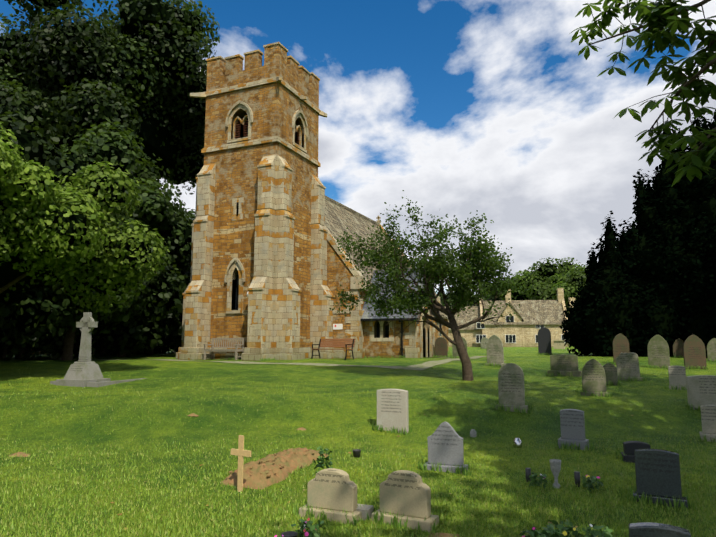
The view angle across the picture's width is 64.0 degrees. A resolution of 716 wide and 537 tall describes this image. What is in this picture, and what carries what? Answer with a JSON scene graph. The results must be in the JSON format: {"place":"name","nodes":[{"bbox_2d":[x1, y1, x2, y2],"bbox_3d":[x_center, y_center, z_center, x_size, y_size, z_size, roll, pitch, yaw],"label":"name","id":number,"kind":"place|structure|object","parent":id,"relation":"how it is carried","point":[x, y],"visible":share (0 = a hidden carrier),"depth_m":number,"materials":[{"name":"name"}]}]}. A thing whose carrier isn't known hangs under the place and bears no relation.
{"place":"outdoors","nodes":[
{"label":"outdoors","id":0,"kind":"place"},
{"bbox_2d":[1,357,408,369],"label":"path","id":1,"kind":"structure","parent":0,"point":[317,364],"depth_m":21.35,"materials":[{"name":"stone"}]},
{"bbox_2d":[210,210,310,346],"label":"church tower walls","id":2,"kind":"structure","parent":0,"point":[233,239],"depth_m":25.91,"materials":[{"name":"brown stone"}]},
{"bbox_2d":[201,42,320,359],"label":"church tower dressings","id":3,"kind":"structure","parent":2,"relation":"attached to","point":[228,74],"depth_m":26.68,"materials":[{"name":"beige stone"}]},
{"bbox_2d":[190,77,326,117],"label":"church tower gargoyles","id":4,"kind":"object","parent":3,"relation":"attached to","point":[278,80],"visible":0.9,"depth_m":27.37,"materials":[{"name":"beige stone"}]},
{"bbox_2d":[233,115,301,309],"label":"window","id":5,"kind":"structure","parent":2,"relation":"in","point":[243,131],"depth_m":26.77,"materials":[{"name":"black glass"}]},
{"bbox_2d":[204,82,318,221],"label":"church tower walls","id":6,"kind":"structure","parent":0,"point":[275,107],"depth_m":26.51,"materials":[{"name":"brown stone"}]},
{"bbox_2d":[0,344,715,536],"bbox_3d":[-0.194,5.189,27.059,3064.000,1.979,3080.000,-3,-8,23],"label":"lawn","id":7,"kind":"structure","parent":0,"point":[526,359],"depth_m":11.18,"materials":[{"name":"green plant"}]},
{"bbox_2d":[9,452,28,456],"bbox_3d":[-5.335,2.920,9.043,0.365,0.055,0.340,2,-7,-12],"label":"soil patch","id":8,"kind":"object","parent":7,"relation":"on","point":[22,453],"visible":0.6,"depth_m":8.97,"materials":[{"name":"brown soil"}]},
{"bbox_2d":[0,278,73,346],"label":"understorey tree","id":9,"kind":"object","parent":7,"relation":"on","point":[5,311],"depth_m":21.48,"materials":[{"name":"green plant"}]},
{"bbox_2d":[0,110,125,357],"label":"boundary tree","id":10,"kind":"object","parent":7,"relation":"on","point":[52,162],"depth_m":25.00,"materials":[{"name":"green plant"}]},
{"bbox_2d":[0,250,156,359],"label":"understorey tree","id":11,"kind":"object","parent":7,"relation":"on","point":[116,315],"depth_m":23.72,"materials":[{"name":"green plant"}]},
{"bbox_2d":[56,312,110,386],"bbox_3d":[-7.352,2.206,15.451,0.937,2.044,0.937,-3,-8,19],"label":"celtic cross memorial","id":12,"kind":"object","parent":7,"relation":"on","point":[83,370],"visible":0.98,"depth_m":15.33,"materials":[{"name":"grey stone"}]},
{"bbox_2d":[0,121,169,312],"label":"tree","id":13,"kind":"object","parent":7,"relation":"on","point":[42,204],"depth_m":16.13,"materials":[{"name":"green plant"}]},
{"bbox_2d":[0,335,181,357],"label":"hedge","id":14,"kind":"object","parent":7,"relation":"on","point":[156,349],"depth_m":37.07,"materials":[{"name":"green plant"}]},
{"bbox_2d":[50,378,145,386],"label":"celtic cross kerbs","id":15,"kind":"structure","parent":7,"relation":"on","point":[96,384],"depth_m":15.15,"materials":[{"name":"grey stone"}]},
{"bbox_2d":[0,0,219,353],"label":"tree","id":16,"kind":"object","parent":7,"relation":"on","point":[41,65],"depth_m":32.86,"materials":[{"name":"green plant"}]},
{"bbox_2d":[39,119,194,356],"bbox_3d":[-13.222,-1.213,30.213,10.945,12.424,10.344,-3,-8,23],"label":"understorey tree","id":17,"kind":"object","parent":7,"relation":"on","point":[129,158],"depth_m":28.25,"materials":[{"name":"green plant"}]},
{"bbox_2d":[48,178,190,358],"bbox_3d":[-11.476,0.095,28.047,6.997,9.248,8.375,-3,-8,23],"label":"understorey tree","id":18,"kind":"object","parent":7,"relation":"on","point":[159,312],"depth_m":27.13,"materials":[{"name":"green plant"}]},
{"bbox_2d":[114,195,194,354],"bbox_3d":[-12.041,0.079,33.426,9.454,10.633,9.033,-3,-8,23],"label":"understorey tree","id":19,"kind":"object","parent":7,"relation":"on","point":[176,342],"depth_m":33.37,"materials":[{"name":"green plant"}]},
{"bbox_2d":[203,338,244,359],"bbox_3d":[-5.763,3.454,24.604,1.700,0.930,0.610,-3,-8,23],"label":"teak bench","id":20,"kind":"object","parent":7,"relation":"on","point":[235,344],"visible":0.98,"depth_m":24.69,"materials":[{"name":"grey wood"}]},
{"bbox_2d":[231,435,250,491],"bbox_3d":[-1.440,2.493,7.017,0.307,0.869,0.026,-4,-8,29],"label":"wooden cross","id":21,"kind":"object","parent":7,"relation":"on","point":[240,452],"visible":0.82,"depth_m":7.02,"materials":[{"name":"brown wood"}]},
{"bbox_2d":[176,154,334,360],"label":"church tower buttresses","id":22,"kind":"structure","parent":7,"relation":"on","point":[273,326],"depth_m":25.13,"materials":[{"name":"beige stone"}]},
{"bbox_2d":[220,447,327,488],"bbox_3d":[-1.110,2.765,8.129,0.799,0.234,2.095,-3,-8,21],"label":"grave mound","id":23,"kind":"object","parent":7,"relation":"on","point":[255,479],"visible":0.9,"depth_m":7.61,"materials":[{"name":"soil"}]},
{"bbox_2d":[229,449,323,476],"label":"dirt clods","id":24,"kind":"object","parent":23,"relation":"on","point":[270,469],"visible":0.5,"depth_m":7.77,"materials":[{"name":"brown soil"}]},
{"bbox_2d":[281,531,297,536],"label":"flower pot","id":25,"kind":"object","parent":7,"relation":"on","point":[290,534],"visible":0.9,"depth_m":5.28,"materials":[{"name":"grey stone"}]},
{"bbox_2d":[299,468,361,524],"bbox_3d":[-0.273,2.435,6.022,0.654,0.625,0.264,-3,-8,23],"label":"gravestone","id":26,"kind":"object","parent":7,"relation":"on","point":[334,490],"visible":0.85,"depth_m":5.96,"materials":[{"name":"stone"}]},
{"bbox_2d":[311,339,355,359],"bbox_3d":[-1.127,3.567,25.359,2.000,0.918,0.741,-5,-9,35],"label":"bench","id":27,"kind":"object","parent":7,"relation":"on","point":[349,343],"visible":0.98,"depth_m":25.59,"materials":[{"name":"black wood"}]},
{"bbox_2d":[353,449,360,457],"bbox_3d":[-0.019,2.853,8.784,0.133,0.134,0.136,-3,-8,23],"label":"flower pot","id":28,"kind":"object","parent":7,"relation":"on","point":[356,453],"visible":0.85,"depth_m":8.74,"materials":[{"name":"grey"}]},
{"bbox_2d":[356,504,373,520],"bbox_3d":[0.030,2.562,5.998,0.216,0.129,0.180,-3,-8,23],"label":"stone urn","id":29,"kind":"object","parent":7,"relation":"on","point":[366,509],"depth_m":5.94,"materials":[{"name":"stone"}]},
{"bbox_2d":[97,414,633,531],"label":"fallen leaves","id":30,"kind":"object","parent":7,"relation":"on","point":[350,452],"visible":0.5,"depth_m":6.45,"materials":[{"name":"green plant"}]},
{"bbox_2d":[325,216,439,358],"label":"church nave dressings","id":31,"kind":"structure","parent":7,"relation":"on","point":[355,321],"depth_m":27.43,"materials":[{"name":"beige stone"}]},
{"bbox_2d":[377,389,408,433],"bbox_3d":[0.656,2.814,10.890,0.606,1.033,0.130,-3,-8,24],"label":"gravestone","id":32,"kind":"object","parent":7,"relation":"on","point":[392,407],"visible":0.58,"depth_m":10.84,"materials":[{"name":"stone"}]},
{"bbox_2d":[371,470,438,532],"bbox_3d":[0.480,2.413,5.864,0.644,0.654,0.264,-4,-8,28],"label":"gravestone","id":33,"kind":"object","parent":7,"relation":"on","point":[407,493],"visible":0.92,"depth_m":5.80,"materials":[{"name":"stone"}]},
{"bbox_2d":[404,307,434,357],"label":"church porch dressings","id":34,"kind":"structure","parent":7,"relation":"on","point":[414,352],"depth_m":27.25,"materials":[{"name":"beige stone"}]},
{"bbox_2d":[329,190,523,380],"bbox_3d":[1.908,0.553,16.858,5.745,5.963,3.272,0,-7,3],"label":"hawthorn tree","id":35,"kind":"object","parent":7,"relation":"on","point":[439,265],"depth_m":16.46,"materials":[{"name":"green plant"}]},
{"bbox_2d":[435,337,447,357],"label":"gravestone","id":36,"kind":"object","parent":7,"relation":"on","point":[441,346],"visible":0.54,"depth_m":28.85,"materials":[{"name":"brown stone"}]},
{"bbox_2d":[436,318,448,350],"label":"church chancel walls","id":37,"kind":"structure","parent":7,"relation":"on","point":[445,329],"depth_m":46.54,"materials":[{"name":"beige stone"}]},
{"bbox_2d":[439,303,447,318],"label":"church chancel roof","id":38,"kind":"structure","parent":37,"relation":"on","point":[444,316],"depth_m":45.59,"materials":[{"name":"grey stone"}]},
{"bbox_2d":[399,356,486,369],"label":"porch path","id":39,"kind":"structure","parent":7,"relation":"on","point":[425,365],"depth_m":20.78,"materials":[{"name":"stone"}]},
{"bbox_2d":[274,446,612,536],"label":"grave flowers","id":40,"kind":"object","parent":7,"relation":"on","point":[312,531],"visible":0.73,"depth_m":5.35,"materials":[{"name":"green plant"}]},
{"bbox_2d":[429,532,458,536],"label":"gravestone","id":41,"kind":"object","parent":7,"relation":"on","point":[444,535],"visible":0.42,"depth_m":5.44,"materials":[{"name":"beige stone"}]},
{"bbox_2d":[425,422,467,473],"bbox_3d":[1.232,2.574,8.057,0.602,0.814,0.198,-2,-7,17],"label":"gravestone","id":42,"kind":"object","parent":7,"relation":"on","point":[445,443],"visible":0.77,"depth_m":8.02,"materials":[{"name":"grey stone"}]},
{"bbox_2d":[452,337,466,358],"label":"gravestone","id":43,"kind":"object","parent":7,"relation":"on","point":[454,351],"visible":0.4,"depth_m":26.38,"materials":[{"name":"stone"}]},
{"bbox_2d":[210,348,715,531],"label":"grass tufts","id":44,"kind":"object","parent":7,"relation":"on","point":[643,500],"visible":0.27,"depth_m":8.30,"materials":[{"name":"green plant"}]},
{"bbox_2d":[440,286,493,305],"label":"tree","id":45,"kind":"object","parent":7,"relation":"on","point":[448,290],"depth_m":119.36,"materials":[{"name":"green plant"}]},
{"bbox_2d":[470,429,476,436],"bbox_3d":[2.128,3.052,10.579,0.117,0.152,0.120,-3,-8,23],"label":"grave vase","id":46,"kind":"object","parent":7,"relation":"on","point":[473,432],"visible":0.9,"depth_m":10.54,"materials":[{"name":"stone"}]},
{"bbox_2d":[481,337,487,348],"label":"gravestone","id":47,"kind":"object","parent":7,"relation":"on","point":[484,340],"visible":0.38,"depth_m":61.41,"materials":[{"name":"stone"}]},
{"bbox_2d":[485,335,504,365],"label":"gravestone","id":48,"kind":"object","parent":7,"relation":"on","point":[494,349],"visible":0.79,"depth_m":20.19,"materials":[{"name":"stone"}]},
{"bbox_2d":[474,270,530,300],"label":"tree","id":49,"kind":"object","parent":7,"relation":"on","point":[491,298],"depth_m":114.41,"materials":[{"name":"green plant"}]},
{"bbox_2d":[448,288,574,346],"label":"cottage walls","id":50,"kind":"structure","parent":7,"relation":"on","point":[525,335],"depth_m":83.51,"materials":[{"name":"beige stone"}]},
{"bbox_2d":[444,300,564,329],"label":"house roof","id":51,"kind":"structure","parent":50,"relation":"on","point":[542,312],"depth_m":84.82,"materials":[{"name":"grey stone"}]},
{"bbox_2d":[476,316,569,342],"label":"house windows","id":52,"kind":"structure","parent":50,"relation":"in","point":[510,338],"depth_m":83.29,"materials":[{"name":"black glass"}]},
{"bbox_2d":[496,363,527,412],"bbox_3d":[3.225,2.544,12.045,0.639,1.099,0.242,-3,-10,21],"label":"gravestone","id":53,"kind":"object","parent":7,"relation":"on","point":[511,390],"visible":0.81,"depth_m":12.00,"materials":[{"name":"stone"}]},
{"bbox_2d":[513,437,521,447],"bbox_3d":[2.685,2.943,9.649,0.136,0.174,0.140,-3,-8,23],"label":"ornament","id":54,"kind":"object","parent":7,"relation":"on","point":[517,442],"visible":0.94,"depth_m":9.60,"materials":[{"name":"white ceramic"}]},
{"bbox_2d":[502,264,546,299],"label":"tree","id":55,"kind":"object","parent":7,"relation":"on","point":[519,276],"depth_m":108.71,"materials":[{"name":"green plant"}]},
{"bbox_2d":[525,468,530,481],"bbox_3d":[2.225,2.738,7.481,0.068,0.250,0.070,-3,-8,23],"label":"vase","id":56,"kind":"object","parent":7,"relation":"on","point":[527,472],"visible":0.62,"depth_m":7.46,"materials":[{"name":"grey"}]},
{"bbox_2d":[538,328,551,354],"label":"gravestone","id":57,"kind":"object","parent":7,"relation":"on","point":[544,340],"visible":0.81,"depth_m":32.98,"materials":[{"name":"black stone"}]},
{"bbox_2d":[518,257,588,296],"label":"tree","id":58,"kind":"object","parent":7,"relation":"on","point":[560,271],"depth_m":104.12,"materials":[{"name":"green plant"}]},
{"bbox_2d":[549,459,560,488],"bbox_3d":[2.484,2.586,7.188,0.140,0.350,0.144,-3,-8,23],"label":"grave urn","id":59,"kind":"object","parent":7,"relation":"on","point":[555,465],"visible":0.92,"depth_m":7.16,"materials":[{"name":"stone"}]},
{"bbox_2d":[526,272,585,307],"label":"tree","id":60,"kind":"object","parent":7,"relation":"on","point":[547,290],"depth_m":96.94,"materials":[{"name":"green plant"}]},
{"bbox_2d":[553,340,564,348],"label":"chest tomb","id":61,"kind":"object","parent":7,"relation":"on","point":[558,344],"visible":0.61,"depth_m":61.23,"materials":[{"name":"stone"}]},
{"bbox_2d":[547,355,581,376],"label":"gravestone","id":62,"kind":"object","parent":7,"relation":"on","point":[565,364],"visible":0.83,"depth_m":17.22,"materials":[{"name":"stone"}]},
{"bbox_2d":[551,270,587,312],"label":"tree","id":63,"kind":"object","parent":7,"relation":"on","point":[568,284],"depth_m":91.20,"materials":[{"name":"green plant"}]},
{"bbox_2d":[558,409,588,450],"bbox_3d":[3.570,2.732,9.514,0.458,0.777,0.220,-4,-7,29],"label":"gravestone","id":64,"kind":"object","parent":7,"relation":"on","point":[572,423],"visible":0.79,"depth_m":9.47,"materials":[{"name":"grey stone"}]},
{"bbox_2d":[574,471,579,486],"bbox_3d":[2.780,2.707,7.255,0.068,0.250,0.070,-3,-8,23],"label":"vase","id":65,"kind":"object","parent":7,"relation":"on","point":[577,477],"visible":0.67,"depth_m":7.23,"materials":[{"name":"grey"}]},
{"bbox_2d":[580,359,608,396],"bbox_3d":[5.557,2.632,13.496,0.631,1.007,0.242,-2,-10,17],"label":"gravestone","id":66,"kind":"object","parent":7,"relation":"on","point":[593,376],"visible":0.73,"depth_m":13.45,"materials":[{"name":"stone"}]},
{"bbox_2d":[603,363,617,384],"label":"gravestone","id":67,"kind":"object","parent":7,"relation":"on","point":[610,369],"visible":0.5,"depth_m":15.15,"materials":[{"name":"stone"}]},
{"bbox_2d":[613,333,629,362],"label":"gravestone","id":68,"kind":"object","parent":7,"relation":"on","point":[620,343],"visible":0.6,"depth_m":21.11,"materials":[{"name":"brown stone"}]},
{"bbox_2d":[616,352,641,380],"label":"gravestone","id":69,"kind":"object","parent":7,"relation":"on","point":[627,364],"visible":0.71,"depth_m":16.27,"materials":[{"name":"stone"}]},
{"bbox_2d":[620,441,650,462],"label":"gravestone","id":70,"kind":"object","parent":7,"relation":"on","point":[630,448],"visible":0.5,"depth_m":8.65,"materials":[{"name":"black stone"}]},
{"bbox_2d":[559,109,715,357],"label":"yew tree","id":71,"kind":"object","parent":7,"relation":"on","point":[593,338],"depth_m":28.80,"materials":[{"name":"green plant"}]},
{"bbox_2d":[647,335,669,368],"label":"gravestone","id":72,"kind":"object","parent":7,"relation":"on","point":[658,351],"visible":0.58,"depth_m":19.75,"materials":[{"name":"stone"}]},
{"bbox_2d":[628,522,690,536],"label":"gravestone","id":73,"kind":"object","parent":7,"relation":"on","point":[646,529],"visible":1,"depth_m":4.32,"materials":[{"name":"stone"}]},
{"bbox_2d":[633,449,687,507],"bbox_3d":[3.486,2.485,6.649,0.567,0.747,0.198,-4,-10,29],"label":"gravestone","id":74,"kind":"object","parent":7,"relation":"on","point":[657,472],"visible":0.75,"depth_m":6.62,"materials":[{"name":"stone"}]},
{"bbox_2d":[668,365,686,389],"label":"gravestone","id":75,"kind":"object","parent":7,"relation":"on","point":[677,375],"visible":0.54,"depth_m":14.39,"materials":[{"name":"stone"}]},
{"bbox_2d":[673,338,683,357],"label":"gravestone","id":76,"kind":"object","parent":7,"relation":"on","point":[678,347],"visible":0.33,"depth_m":27.66,"materials":[{"name":"brown stone"}]},
{"bbox_2d":[683,335,706,368],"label":"gravestone","id":77,"kind":"object","parent":7,"relation":"on","point":[694,352],"visible":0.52,"depth_m":19.50,"materials":[{"name":"brown stone"}]},
{"bbox_2d":[686,375,715,409],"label":"gravestone","id":78,"kind":"object","parent":7,"relation":"on","point":[701,390],"visible":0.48,"depth_m":12.12,"materials":[{"name":"stone"}]},
{"bbox_2d":[699,405,715,441],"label":"gravestone","id":79,"kind":"object","parent":7,"relation":"on","point":[708,416],"visible":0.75,"depth_m":10.12,"materials":[{"name":"stone"}]},
{"bbox_2d":[707,338,715,360],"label":"gravestone","id":80,"kind":"object","parent":7,"relation":"on","point":[711,349],"visible":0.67,"depth_m":22.81,"materials":[{"name":"stone"}]},
{"bbox_2d":[0,0,715,293],"label":"sky","id":81,"kind":"structure","parent":0,"point":[491,108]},
{"bbox_2d":[327,240,436,347],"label":"church nave walls","id":82,"kind":"structure","parent":0,"point":[338,272],"depth_m":27.93,"materials":[{"name":"brown stone"}]},
{"bbox_2d":[333,324,342,329],"bbox_3d":[-0.975,2.801,27.578,0.500,0.270,0.035,-3,-8,23],"label":"sign","id":83,"kind":"object","parent":82,"relation":"attached to","point":[337,326],"visible":1,"depth_m":27.57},
{"bbox_2d":[325,196,409,290],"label":"church roof","id":84,"kind":"structure","parent":82,"relation":"on","point":[339,217],"depth_m":34.08,"materials":[{"name":"grey stone"}]},
{"bbox_2d":[363,320,417,357],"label":"church wall","id":85,"kind":"structure","parent":0,"point":[388,349],"depth_m":27.08,"materials":[{"name":"brown stone"}]},
{"bbox_2d":[370,321,393,340],"bbox_3d":[1.137,2.859,27.283,1.240,1.220,0.075,-3,-8,23],"label":"window surround","id":86,"kind":"object","parent":85,"relation":"in","point":[381,338],"visible":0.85,"depth_m":27.23,"materials":[{"name":"beige stone"}]},
{"bbox_2d":[377,321,388,337],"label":"church window","id":87,"kind":"structure","parent":86,"relation":"in","point":[386,330],"depth_m":27.50,"materials":[{"name":"black glass"}]},
{"bbox_2d":[361,318,416,355],"bbox_3d":[1.428,3.285,26.868,2.880,1.870,0.400,-3,-8,23],"label":"gutter and downpipe","id":88,"kind":"object","parent":85,"relation":"attached to","point":[391,319],"visible":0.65,"depth_m":26.73,"materials":[{"name":"black metal"}]},
{"bbox_2d":[361,271,437,322],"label":"church roof","id":89,"kind":"structure","parent":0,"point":[365,315],"depth_m":27.73,"materials":[{"name":"grey stone"}]},
{"bbox_2d":[417,316,433,357],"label":"church porch walls","id":90,"kind":"structure","parent":0,"point":[424,338],"depth_m":28.65,"materials":[{"name":"beige stone"}]},
{"bbox_2d":[417,284,441,324],"bbox_3d":[3.331,1.404,28.336,0.520,2.806,3.990,-3,-8,23],"label":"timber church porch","id":91,"kind":"object","parent":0,"point":[431,314],"visible":0.04,"depth_m":28.96,"materials":[{"name":"brown wood"}]},
{"bbox_2d":[435,290,453,305],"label":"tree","id":92,"kind":"object","parent":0,"point":[442,301],"depth_m":121.92,"materials":[{"name":"green plant"}]},
{"bbox_2d":[571,0,715,186],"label":"branches","id":93,"kind":"object","parent":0,"point":[707,65],"visible":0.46,"depth_m":6.89,"materials":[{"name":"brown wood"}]}
]}

